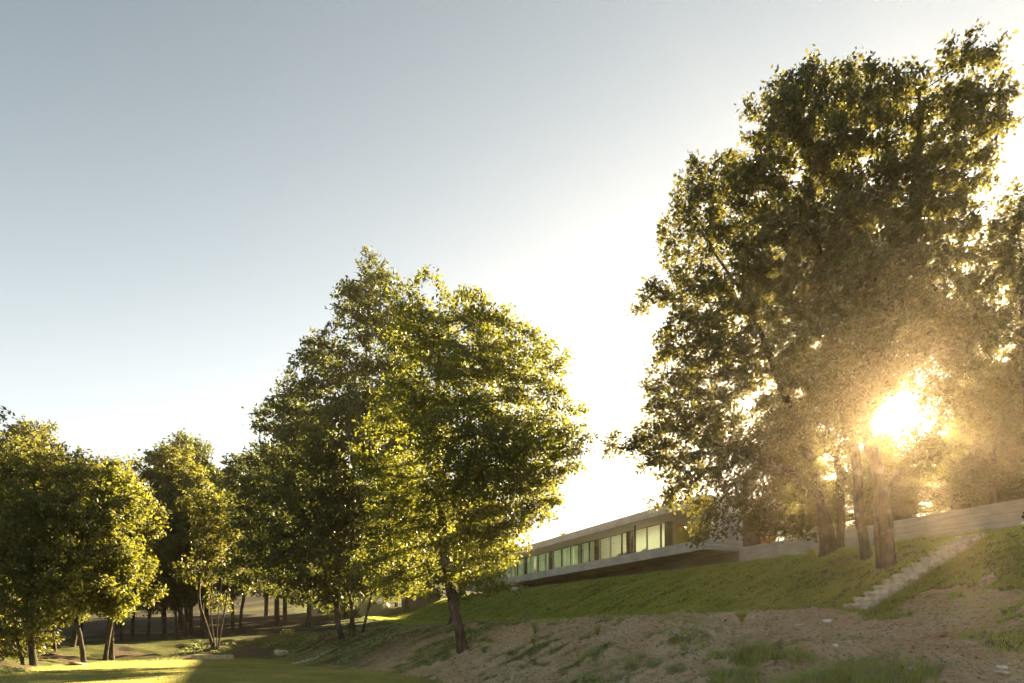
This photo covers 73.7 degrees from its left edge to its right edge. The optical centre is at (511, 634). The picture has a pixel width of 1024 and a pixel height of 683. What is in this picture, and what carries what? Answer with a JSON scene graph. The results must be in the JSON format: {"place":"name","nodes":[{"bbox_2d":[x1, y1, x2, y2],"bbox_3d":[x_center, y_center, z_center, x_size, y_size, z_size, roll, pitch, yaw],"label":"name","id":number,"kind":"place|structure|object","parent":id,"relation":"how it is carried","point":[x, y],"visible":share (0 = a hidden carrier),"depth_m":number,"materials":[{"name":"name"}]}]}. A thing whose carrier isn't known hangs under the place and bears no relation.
{"place":"outdoors","nodes":[
{"label":"outdoors","id":0,"kind":"place"},
{"bbox_2d":[0,657,453,682],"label":"lawn grass","id":1,"kind":"structure","parent":0,"point":[231,670],"depth_m":27.58,"materials":[{"name":"green plant"}]},
{"bbox_2d":[0,527,1023,682],"bbox_3d":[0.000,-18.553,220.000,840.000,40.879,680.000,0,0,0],"label":"ground","id":2,"kind":"structure","parent":0,"point":[259,629],"depth_m":21.17,"materials":[{"name":"brown soil"}]},
{"bbox_2d":[0,405,18,456],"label":"broadleaf tree","id":3,"kind":"object","parent":2,"relation":"on","point":[2,449],"visible":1,"depth_m":28.03,"materials":[{"name":"green plant"}]},
{"bbox_2d":[0,429,48,646],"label":"broadleaf tree","id":4,"kind":"object","parent":2,"relation":"on","point":[22,441],"depth_m":40.82,"materials":[{"name":"green plant"}]},
{"bbox_2d":[0,414,71,465],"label":"broadleaf tree","id":5,"kind":"object","parent":2,"relation":"on","point":[25,429],"visible":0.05,"depth_m":69.71,"materials":[{"name":"green plant"}]},
{"bbox_2d":[3,503,94,651],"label":"broadleaf tree","id":6,"kind":"object","parent":2,"relation":"on","point":[54,646],"visible":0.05,"depth_m":39.26,"materials":[{"name":"green plant"}]},
{"bbox_2d":[0,430,122,665],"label":"broadleaf tree","id":7,"kind":"object","parent":2,"relation":"on","point":[59,506],"visible":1,"depth_m":30.61,"materials":[{"name":"green plant"}]},
{"bbox_2d":[49,456,83,641],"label":"broadleaf tree","id":8,"kind":"object","parent":2,"relation":"on","point":[81,625],"depth_m":59.77,"materials":[{"name":"green plant"}]},
{"bbox_2d":[69,662,85,664],"bbox_3d":[-22.594,1.558,35.678,0.615,0.167,1.660,3,-8,-11],"label":"stone","id":9,"kind":"object","parent":2,"relation":"on","point":[74,663],"visible":0.58,"depth_m":35.07,"materials":[{"name":"beige stone"}]},
{"bbox_2d":[25,452,135,663],"bbox_3d":[-23.155,-4.052,36.369,5.836,11.551,3.998,0,0,0],"label":"broadleaf tree","id":10,"kind":"object","parent":2,"relation":"on","point":[105,540],"visible":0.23,"depth_m":36.32,"materials":[{"name":"green plant"}]},
{"bbox_2d":[69,519,155,646],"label":"broadleaf tree","id":11,"kind":"object","parent":2,"relation":"on","point":[73,641],"visible":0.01,"depth_m":41.47,"materials":[{"name":"green plant"}]},
{"bbox_2d":[93,450,133,627],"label":"broadleaf tree","id":12,"kind":"object","parent":2,"relation":"on","point":[103,459],"depth_m":68.03,"materials":[{"name":"green plant"}]},
{"bbox_2d":[100,462,138,628],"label":"broadleaf tree","id":13,"kind":"object","parent":2,"relation":"on","point":[116,626],"depth_m":75.79,"materials":[{"name":"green plant"}]},
{"bbox_2d":[103,604,136,642],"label":"broadleaf tree","id":14,"kind":"object","parent":2,"relation":"on","point":[120,634],"depth_m":56.90,"materials":[{"name":"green plant"}]},
{"bbox_2d":[71,452,172,659],"bbox_3d":[-23.534,-4.566,40.099,6.424,12.299,5.315,0,0,-30],"label":"broadleaf tree","id":15,"kind":"object","parent":2,"relation":"on","point":[153,528],"visible":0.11,"depth_m":39.99,"materials":[{"name":"green plant"}]},
{"bbox_2d":[84,460,161,660],"bbox_3d":[-22.217,-3.881,38.266,5.836,11.551,3.999,18,12,41],"label":"broadleaf tree","id":16,"kind":"object","parent":2,"relation":"on","point":[118,607],"visible":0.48,"depth_m":37.77,"materials":[{"name":"green plant"}]},
{"bbox_2d":[123,466,135,640],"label":"broadleaf tree","id":17,"kind":"object","parent":2,"relation":"on","point":[132,628],"depth_m":57.94,"materials":[{"name":"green plant"}]},
{"bbox_2d":[135,510,187,640],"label":"broadleaf tree","id":18,"kind":"object","parent":2,"relation":"on","point":[161,546],"visible":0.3,"depth_m":56.28,"materials":[{"name":"green plant"}]},
{"bbox_2d":[126,441,212,639],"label":"broadleaf tree","id":19,"kind":"object","parent":2,"relation":"on","point":[162,470],"visible":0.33,"depth_m":57.19,"materials":[{"name":"green plant"}]},
{"bbox_2d":[149,475,197,637],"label":"broadleaf tree","id":20,"kind":"object","parent":2,"relation":"on","point":[181,534],"visible":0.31,"depth_m":56.72,"materials":[{"name":"green plant"}]},
{"bbox_2d":[146,432,207,630],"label":"broadleaf tree","id":21,"kind":"object","parent":2,"relation":"on","point":[183,442],"visible":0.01,"depth_m":70.80,"materials":[{"name":"green plant"}]},
{"bbox_2d":[165,539,193,639],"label":"broadleaf tree","id":22,"kind":"object","parent":2,"relation":"on","point":[175,608],"visible":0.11,"depth_m":57.26,"materials":[{"name":"green plant"}]},
{"bbox_2d":[155,428,222,621],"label":"broadleaf tree","id":23,"kind":"object","parent":2,"relation":"on","point":[204,448],"visible":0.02,"depth_m":85.83,"materials":[{"name":"green plant"}]},
{"bbox_2d":[183,461,218,634],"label":"broadleaf tree","id":24,"kind":"object","parent":2,"relation":"on","point":[190,630],"visible":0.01,"depth_m":62.51,"materials":[{"name":"green plant"}]},
{"bbox_2d":[184,479,222,636],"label":"broadleaf tree","id":25,"kind":"object","parent":2,"relation":"on","point":[203,588],"visible":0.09,"depth_m":58.55,"materials":[{"name":"green plant"}]},
{"bbox_2d":[168,481,246,649],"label":"multi stemmed tree","id":26,"kind":"object","parent":2,"relation":"on","point":[213,551],"visible":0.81,"depth_m":45.79,"materials":[{"name":"green plant"}]},
{"bbox_2d":[192,655,233,659],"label":"bench","id":27,"kind":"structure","parent":2,"relation":"on","point":[199,657],"depth_m":43.56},
{"bbox_2d":[193,450,233,628],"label":"broadleaf tree","id":28,"kind":"object","parent":2,"relation":"on","point":[216,476],"visible":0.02,"depth_m":73.27,"materials":[{"name":"green plant"}]},
{"bbox_2d":[204,476,260,634],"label":"broadleaf tree","id":29,"kind":"object","parent":2,"relation":"on","point":[233,594],"visible":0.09,"depth_m":58.76,"materials":[{"name":"green plant"}]},
{"bbox_2d":[209,464,271,633],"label":"broadleaf tree","id":30,"kind":"object","parent":2,"relation":"on","point":[243,599],"visible":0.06,"depth_m":59.79,"materials":[{"name":"green plant"}]},
{"bbox_2d":[248,454,268,615],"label":"broadleaf tree","id":31,"kind":"object","parent":2,"relation":"on","point":[266,606],"depth_m":99.73,"materials":[{"name":"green plant"}]},
{"bbox_2d":[252,450,275,619],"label":"broadleaf tree","id":32,"kind":"object","parent":2,"relation":"on","point":[274,597],"visible":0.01,"depth_m":83.78,"materials":[{"name":"green plant"}]},
{"bbox_2d":[256,503,287,621],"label":"broadleaf tree","id":33,"kind":"object","parent":2,"relation":"on","point":[285,619],"depth_m":77.67,"materials":[{"name":"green plant"}]},
{"bbox_2d":[246,484,314,625],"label":"broadleaf tree","id":34,"kind":"object","parent":2,"relation":"on","point":[265,594],"visible":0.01,"depth_m":69.76,"materials":[{"name":"green plant"}]},
{"bbox_2d":[274,649,287,655],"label":"stone","id":35,"kind":"object","parent":2,"relation":"on","point":[277,652],"visible":0.8,"depth_m":43.87,"materials":[{"name":"grey stone"}]},
{"bbox_2d":[280,629,293,638],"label":"weed plant","id":36,"kind":"object","parent":2,"relation":"on","point":[287,635],"visible":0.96,"depth_m":47.40,"materials":[{"name":"green plant"}]},
{"bbox_2d":[260,403,350,627],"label":"broadleaf tree","id":37,"kind":"object","parent":2,"relation":"on","point":[308,621],"visible":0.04,"depth_m":62.82,"materials":[{"name":"green plant"}]},
{"bbox_2d":[291,649,332,663],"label":"stepping stones","id":38,"kind":"object","parent":2,"relation":"on","point":[307,659],"visible":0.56,"depth_m":37.35,"materials":[{"name":"grey stone"}]},
{"bbox_2d":[311,590,330,614],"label":"white outbuilding","id":39,"kind":"structure","parent":2,"relation":"on","point":[315,611],"depth_m":95.89,"materials":[{"name":"paint"}]},
{"bbox_2d":[211,245,441,639],"bbox_3d":[-10.819,-11.466,39.763,14.315,23.661,9.042,0,0,0],"label":"broadleaf tree","id":40,"kind":"object","parent":2,"relation":"on","point":[278,487],"visible":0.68,"depth_m":39.49,"materials":[{"name":"green plant"}]},
{"bbox_2d":[333,597,354,613],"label":"white outbuilding","id":41,"kind":"structure","parent":2,"relation":"on","point":[341,607],"depth_m":100.01,"materials":[{"name":"paint"}]},
{"bbox_2d":[340,599,343,612],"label":"door","id":42,"kind":"structure","parent":41,"relation":"in","point":[341,607],"depth_m":100.00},
{"bbox_2d":[316,469,379,617],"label":"broadleaf tree","id":43,"kind":"object","parent":2,"relation":"on","point":[345,613],"visible":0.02,"depth_m":79.80,"materials":[{"name":"green plant"}]},
{"bbox_2d":[406,636,417,645],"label":"weed plant","id":44,"kind":"object","parent":2,"relation":"on","point":[412,641],"visible":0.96,"depth_m":31.43,"materials":[{"name":"green plant"}]},
{"bbox_2d":[383,505,441,611],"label":"broadleaf tree","id":45,"kind":"object","parent":2,"relation":"on","point":[406,605],"visible":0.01,"depth_m":95.85,"materials":[{"name":"green plant"}]},
{"bbox_2d":[401,588,440,606],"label":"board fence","id":46,"kind":"object","parent":2,"relation":"on","point":[417,601],"visible":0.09,"depth_m":103.95,"materials":[{"name":"brown wood"}]},
{"bbox_2d":[419,501,439,588],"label":"broadleaf tree","id":47,"kind":"object","parent":2,"relation":"on","point":[436,572],"visible":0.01,"depth_m":120.34,"materials":[{"name":"green plant"}]},
{"bbox_2d":[426,655,435,665],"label":"weed plant","id":48,"kind":"object","parent":2,"relation":"on","point":[430,661],"visible":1,"depth_m":25.99,"materials":[{"name":"green plant"}]},
{"bbox_2d":[429,444,502,624],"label":"broadleaf tree","id":49,"kind":"object","parent":2,"relation":"on","point":[450,618],"visible":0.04,"depth_m":35.16,"materials":[{"name":"green plant"}]},
{"bbox_2d":[341,264,602,653],"bbox_3d":[-1.573,-6.407,25.814,10.426,14.465,7.061,0,0,0],"label":"broadleaf tree","id":50,"kind":"object","parent":2,"relation":"on","point":[520,470],"visible":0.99,"depth_m":25.57,"materials":[{"name":"green plant"}]},
{"bbox_2d":[477,643,488,653],"bbox_3d":[-0.977,0.516,24.503,0.530,0.454,0.454,0,0,-43],"label":"weed plant","id":51,"kind":"object","parent":2,"relation":"on","point":[483,649],"visible":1,"depth_m":24.47,"materials":[{"name":"green plant"}]},
{"bbox_2d":[500,531,518,548],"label":"broadleaf tree","id":52,"kind":"object","parent":2,"relation":"on","point":[511,541],"visible":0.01,"depth_m":108.63,"materials":[{"name":"green plant"}]},
{"bbox_2d":[0,600,1023,682],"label":"slope grass","id":53,"kind":"structure","parent":2,"relation":"on","point":[299,657],"depth_m":27.94,"materials":[{"name":"green plant"}]},
{"bbox_2d":[519,608,535,623],"bbox_3d":[0.626,-0.741,27.603,0.631,0.656,0.607,0,0,-30],"label":"weed plant","id":54,"kind":"object","parent":2,"relation":"on","point":[525,618],"visible":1,"depth_m":27.49,"materials":[{"name":"green plant"}]},
{"bbox_2d":[529,634,538,644],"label":"weed plant","id":55,"kind":"object","parent":2,"relation":"on","point":[533,637],"visible":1,"depth_m":21.99,"materials":[{"name":"green plant"}]},
{"bbox_2d":[529,619,541,633],"bbox_3d":[0.806,-0.288,25.179,0.477,0.602,0.773,0,0,18],"label":"weed plant","id":56,"kind":"object","parent":2,"relation":"on","point":[534,626],"visible":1,"depth_m":25.17,"materials":[{"name":"green plant"}]},
{"bbox_2d":[592,623,601,634],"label":"weed plant","id":57,"kind":"object","parent":2,"relation":"on","point":[597,628],"visible":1,"depth_m":20.89,"materials":[{"name":"green plant"}]},
{"bbox_2d":[467,494,833,591],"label":"concrete house","id":58,"kind":"structure","parent":2,"relation":"on","point":[661,536],"depth_m":53.13,"materials":[{"name":"concrete"}]},
{"bbox_2d":[329,595,1023,682],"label":"dry straw","id":59,"kind":"object","parent":2,"relation":"on","point":[729,639],"visible":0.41,"depth_m":18.68,"materials":[{"name":"beige plant"}]},
{"bbox_2d":[374,597,1021,682],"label":"earth clods","id":60,"kind":"object","parent":2,"relation":"on","point":[775,661],"visible":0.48,"depth_m":17.48,"materials":[{"name":"brown soil"}]},
{"bbox_2d":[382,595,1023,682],"bbox_3d":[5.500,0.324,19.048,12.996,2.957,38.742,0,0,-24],"label":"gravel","id":61,"kind":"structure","parent":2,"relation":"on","point":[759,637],"depth_m":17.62,"materials":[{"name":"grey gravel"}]},
{"bbox_2d":[412,597,1010,679],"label":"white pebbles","id":62,"kind":"object","parent":2,"relation":"on","point":[768,657],"visible":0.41,"depth_m":18.18,"materials":[{"name":"stone"}]},
{"bbox_2d":[599,141,836,557],"bbox_3d":[9.076,-12.295,29.753,10.524,17.893,4.656,0,0,0],"label":"broadleaf tree","id":63,"kind":"object","parent":2,"relation":"on","point":[710,437],"visible":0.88,"depth_m":29.29,"materials":[{"name":"green plant"}]},
{"bbox_2d":[733,609,749,621],"bbox_3d":[6.495,-0.522,19.237,0.443,0.409,0.388,0,0,43],"label":"weed plant","id":64,"kind":"object","parent":2,"relation":"on","point":[741,616],"visible":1,"depth_m":19.20,"materials":[{"name":"green plant"}]},
{"bbox_2d":[564,614,947,682],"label":"tall grass","id":65,"kind":"structure","parent":2,"relation":"on","point":[792,653],"depth_m":13.75,"materials":[{"name":"green plant"}]},
{"bbox_2d":[769,436,832,534],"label":"broadleaf tree","id":66,"kind":"object","parent":2,"relation":"on","point":[823,459],"visible":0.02,"depth_m":45.09,"materials":[{"name":"green plant"}]},
{"bbox_2d":[709,43,909,560],"bbox_3d":[11.554,-12.645,26.581,7.551,19.799,4.634,0,0,0],"label":"broadleaf tree","id":67,"kind":"object","parent":2,"relation":"on","point":[816,315],"visible":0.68,"depth_m":25.99,"materials":[{"name":"green plant"}]},
{"bbox_2d":[802,544,819,557],"bbox_3d":[13.157,-3.600,29.940,0.731,0.688,0.654,0,0,-13],"label":"weed plant","id":68,"kind":"object","parent":2,"relation":"on","point":[810,553],"visible":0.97,"depth_m":29.85,"materials":[{"name":"green plant"}]},
{"bbox_2d":[822,619,831,622],"bbox_3d":[9.055,-0.387,19.599,0.323,0.112,0.183,1,3,-22],"label":"stone","id":69,"kind":"object","parent":2,"relation":"on","point":[827,620],"visible":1,"depth_m":19.52,"materials":[{"name":"grey stone"}]},
{"bbox_2d":[765,366,890,548],"bbox_3d":[14.123,-8.084,30.713,5.982,8.972,3.750,0,0,0],"label":"broadleaf tree","id":70,"kind":"object","parent":2,"relation":"on","point":[843,481],"visible":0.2,"depth_m":30.32,"materials":[{"name":"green plant"}]},
{"bbox_2d":[801,485,872,529],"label":"broadleaf tree","id":71,"kind":"object","parent":2,"relation":"on","point":[850,515],"visible":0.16,"depth_m":37.73,"materials":[{"name":"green plant"}]},
{"bbox_2d":[830,653,863,669],"bbox_3d":[6.521,0.587,13.253,0.494,0.458,0.534,0,0,-44],"label":"weed plant","id":72,"kind":"object","parent":2,"relation":"on","point":[848,659],"visible":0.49,"depth_m":13.29,"materials":[{"name":"green plant"}]},
{"bbox_2d":[874,497,875,544],"bbox_3d":[15.050,-5.027,28.300,0.105,3.000,0.110,0,0,0],"label":"support pole","id":73,"kind":"object","parent":2,"relation":"on","point":[874,518],"visible":0.31,"depth_m":28.27,"materials":[{"name":"metal"}]},
{"bbox_2d":[739,498,1023,561],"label":"retaining wall","id":74,"kind":"structure","parent":2,"relation":"on","point":[1008,514],"depth_m":31.22,"materials":[{"name":"concrete"}]},
{"bbox_2d":[849,500,918,525],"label":"broadleaf tree","id":75,"kind":"object","parent":2,"relation":"on","point":[900,511],"visible":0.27,"depth_m":36.89,"materials":[{"name":"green plant"}]},
{"bbox_2d":[879,643,901,665],"bbox_3d":[7.204,0.448,12.985,0.318,0.611,0.529,0,0,17],"label":"weed plant","id":76,"kind":"object","parent":2,"relation":"on","point":[894,659],"visible":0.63,"depth_m":12.84,"materials":[{"name":"green plant"}]},
{"bbox_2d":[845,433,941,515],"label":"broadleaf tree","id":77,"kind":"object","parent":2,"relation":"on","point":[908,488],"visible":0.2,"depth_m":38.48,"materials":[{"name":"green plant"}]},
{"bbox_2d":[866,472,927,521],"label":"broadleaf tree","id":78,"kind":"object","parent":2,"relation":"on","point":[909,494],"visible":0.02,"depth_m":41.03,"materials":[{"name":"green plant"}]},
{"bbox_2d":[799,16,1023,570],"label":"broadleaf tree","id":79,"kind":"object","parent":2,"relation":"on","point":[902,252],"visible":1,"depth_m":23.50,"materials":[{"name":"green plant"}]},
{"bbox_2d":[843,533,985,609],"bbox_3d":[13.575,-2.084,22.712,5.993,2.760,0.919,0,0,-23],"label":"stone stair","id":80,"kind":"object","parent":2,"relation":"on","point":[946,552],"visible":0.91,"depth_m":22.45,"materials":[{"name":"grey stone"}]},
{"bbox_2d":[917,432,1012,515],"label":"broadleaf tree","id":81,"kind":"object","parent":2,"relation":"on","point":[951,497],"visible":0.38,"depth_m":40.91,"materials":[{"name":"green plant"}]},
{"bbox_2d":[923,435,1023,511],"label":"broadleaf tree","id":82,"kind":"object","parent":2,"relation":"on","point":[1006,493],"visible":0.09,"depth_m":40.97,"materials":[{"name":"green plant"}]},
{"bbox_2d":[959,524,993,532],"bbox_3d":[19.679,-4.207,28.465,1.593,0.808,1.156,0,0,14],"label":"plant","id":83,"kind":"object","parent":2,"relation":"on","point":[977,528],"visible":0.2,"depth_m":28.33,"materials":[{"name":"green plant"}]},
{"bbox_2d":[932,176,1023,440],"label":"broadleaf tree","id":84,"kind":"object","parent":2,"relation":"on","point":[1009,264],"visible":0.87,"depth_m":23.06,"materials":[{"name":"green plant"}]},
{"bbox_2d":[938,344,1023,503],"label":"broadleaf tree","id":85,"kind":"object","parent":2,"relation":"on","point":[992,443],"visible":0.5,"depth_m":38.23,"materials":[{"name":"green plant"}]},
{"bbox_2d":[953,378,1023,500],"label":"broadleaf tree","id":86,"kind":"object","parent":2,"relation":"on","point":[1007,436],"visible":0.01,"depth_m":45.29,"materials":[{"name":"green plant"}]},
{"bbox_2d":[993,670,1009,673],"bbox_3d":[9.192,0.695,12.849,0.169,0.069,0.302,4,0,-34],"label":"stone","id":87,"kind":"object","parent":2,"relation":"on","point":[1003,671],"visible":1,"depth_m":12.77,"materials":[{"name":"beige stone"}]},
{"bbox_2d":[996,665,1007,669],"bbox_3d":[9.608,0.641,13.398,0.202,0.100,0.140,1,-8,-19],"label":"stone","id":88,"kind":"object","parent":2,"relation":"on","point":[1003,667],"visible":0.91,"depth_m":13.35,"materials":[{"name":"grey stone"}]},
{"bbox_2d":[1000,404,1023,495],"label":"broadleaf tree","id":89,"kind":"object","parent":2,"relation":"on","point":[1021,484],"visible":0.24,"depth_m":40.40,"materials":[{"name":"green plant"}]},
{"bbox_2d":[0,0,1023,546],"label":"sky","id":90,"kind":"structure","parent":0,"point":[187,187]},
{"bbox_2d":[349,523,1023,662],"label":"bank grass","id":91,"kind":"structure","parent":0,"point":[759,599],"depth_m":28.82,"materials":[{"name":"green plant"}]}
]}

